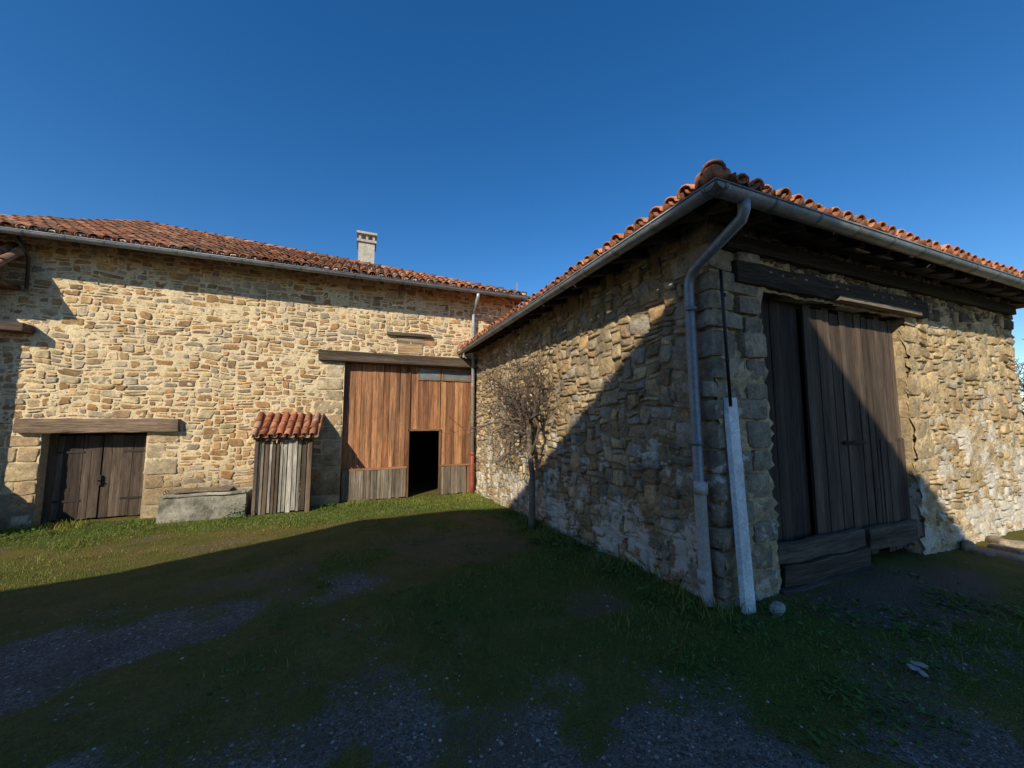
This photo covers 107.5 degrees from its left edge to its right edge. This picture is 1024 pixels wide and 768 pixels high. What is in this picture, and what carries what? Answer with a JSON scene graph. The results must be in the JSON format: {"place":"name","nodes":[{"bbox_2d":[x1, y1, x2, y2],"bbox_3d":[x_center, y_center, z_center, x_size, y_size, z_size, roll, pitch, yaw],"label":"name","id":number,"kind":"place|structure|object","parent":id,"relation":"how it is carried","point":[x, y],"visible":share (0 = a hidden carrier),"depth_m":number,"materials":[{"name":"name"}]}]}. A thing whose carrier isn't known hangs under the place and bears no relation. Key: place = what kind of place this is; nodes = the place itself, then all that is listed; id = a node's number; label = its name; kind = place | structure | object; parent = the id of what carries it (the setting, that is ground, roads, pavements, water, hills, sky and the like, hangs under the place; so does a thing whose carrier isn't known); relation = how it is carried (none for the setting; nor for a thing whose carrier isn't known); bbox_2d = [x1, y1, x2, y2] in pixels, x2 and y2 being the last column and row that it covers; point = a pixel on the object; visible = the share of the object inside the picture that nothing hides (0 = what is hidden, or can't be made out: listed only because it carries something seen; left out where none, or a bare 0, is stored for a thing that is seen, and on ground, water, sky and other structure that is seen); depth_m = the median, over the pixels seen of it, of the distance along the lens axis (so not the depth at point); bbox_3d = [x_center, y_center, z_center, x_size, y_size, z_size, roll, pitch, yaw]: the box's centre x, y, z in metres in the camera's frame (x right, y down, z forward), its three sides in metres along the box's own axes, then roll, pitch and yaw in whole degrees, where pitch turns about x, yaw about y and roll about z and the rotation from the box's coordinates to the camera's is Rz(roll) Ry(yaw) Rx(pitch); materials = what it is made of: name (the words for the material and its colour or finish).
{"place":"outdoors","nodes":[
{"label":"outdoors","id":0,"kind":"place"},
{"bbox_2d":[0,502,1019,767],"bbox_3d":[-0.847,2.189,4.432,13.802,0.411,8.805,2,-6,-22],"label":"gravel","id":1,"kind":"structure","parent":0,"point":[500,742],"depth_m":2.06,"materials":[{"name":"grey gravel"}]},
{"bbox_2d":[0,471,1023,767],"bbox_3d":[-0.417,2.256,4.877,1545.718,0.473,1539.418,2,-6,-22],"label":"ground","id":2,"kind":"structure","parent":0,"point":[112,693],"depth_m":2.56,"materials":[{"name":"green plant"}]},
{"bbox_2d":[0,241,34,333],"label":"tiled lean to","id":3,"kind":"object","parent":2,"relation":"on","point":[10,251],"visible":0.97,"depth_m":6.96,"materials":[{"name":"wood"}]},
{"bbox_2d":[156,486,252,523],"bbox_3d":[-6.177,2.461,7.636,1.453,0.659,0.632,2,-6,-22],"label":"stone trough","id":4,"kind":"object","parent":2,"relation":"on","point":[191,504],"visible":0.88,"depth_m":7.41,"materials":[{"name":"stone"}]},
{"bbox_2d":[0,214,530,529],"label":"stone farmhouse","id":5,"kind":"object","parent":2,"relation":"on","point":[145,366],"visible":0.84,"depth_m":8.22,"materials":[{"name":"stone"}]},
{"bbox_2d":[419,369,468,379],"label":"gate windows","id":6,"kind":"structure","parent":5,"relation":"in","point":[424,373],"depth_m":10.25,"materials":[{"name":"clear glass"}]},
{"bbox_2d":[248,412,323,515],"bbox_3d":[-4.938,1.681,8.231,1.327,2.169,0.884,2,-6,-22],"label":"wooden hutch","id":7,"kind":"object","parent":2,"relation":"on","point":[278,427],"visible":0.98,"depth_m":8.03,"materials":[{"name":"grey wood"}]},
{"bbox_2d":[0,507,957,754],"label":"fallen leaves","id":8,"kind":"object","parent":2,"relation":"on","point":[164,742],"visible":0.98,"depth_m":3.02,"materials":[{"name":"brown plant"}]},
{"bbox_2d":[439,335,563,528],"bbox_3d":[-0.357,0.785,6.543,1.466,3.531,3.476,2,-6,-22],"label":"bare fruit tree","id":9,"kind":"object","parent":2,"relation":"on","point":[525,419],"visible":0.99,"depth_m":6.50,"materials":[{"name":"brown plant"}]},
{"bbox_2d":[0,499,1023,767],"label":"weeds","id":10,"kind":"object","parent":2,"relation":"on","point":[826,679],"visible":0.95,"depth_m":2.91,"materials":[{"name":"green plant"}]},
{"bbox_2d":[723,398,755,613],"bbox_3d":[1.971,1.015,3.244,0.125,1.800,0.151,0,-5,-4],"label":"white plastic board","id":11,"kind":"object","parent":2,"relation":"on","point":[741,528],"visible":0.93,"depth_m":3.23,"materials":[{"name":"plastic"}]},
{"bbox_2d":[457,159,1023,608],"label":"stone barn","id":12,"kind":"structure","parent":2,"relation":"on","point":[861,369],"depth_m":4.27,"materials":[{"name":"brown stone"}]},
{"bbox_2d":[769,601,785,615],"bbox_3d":[2.212,1.871,3.131,0.156,0.084,0.094,5,-7,-41],"label":"white rock","id":13,"kind":"object","parent":2,"relation":"on","point":[777,606],"visible":0.96,"depth_m":3.10,"materials":[{"name":"stone"}]},
{"bbox_2d":[906,660,928,676],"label":"crumpled litter","id":14,"kind":"object","parent":2,"relation":"on","point":[915,668],"visible":1,"depth_m":2.37,"materials":[{"name":"plastic"}]},
{"bbox_2d":[960,535,1023,561],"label":"fallen stones","id":15,"kind":"object","parent":2,"relation":"on","point":[998,546],"visible":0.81,"depth_m":4.53,"materials":[{"name":"grey stone"}]},
{"bbox_2d":[1016,339,1023,415],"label":"distant bare tree","id":16,"kind":"object","parent":2,"relation":"on","point":[1021,384],"visible":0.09,"depth_m":9.15,"materials":[{"name":"brown plant"}]},
{"bbox_2d":[0,0,1023,411],"label":"sky","id":17,"kind":"structure","parent":0,"point":[496,143],"materials":[{"name":"blue"}]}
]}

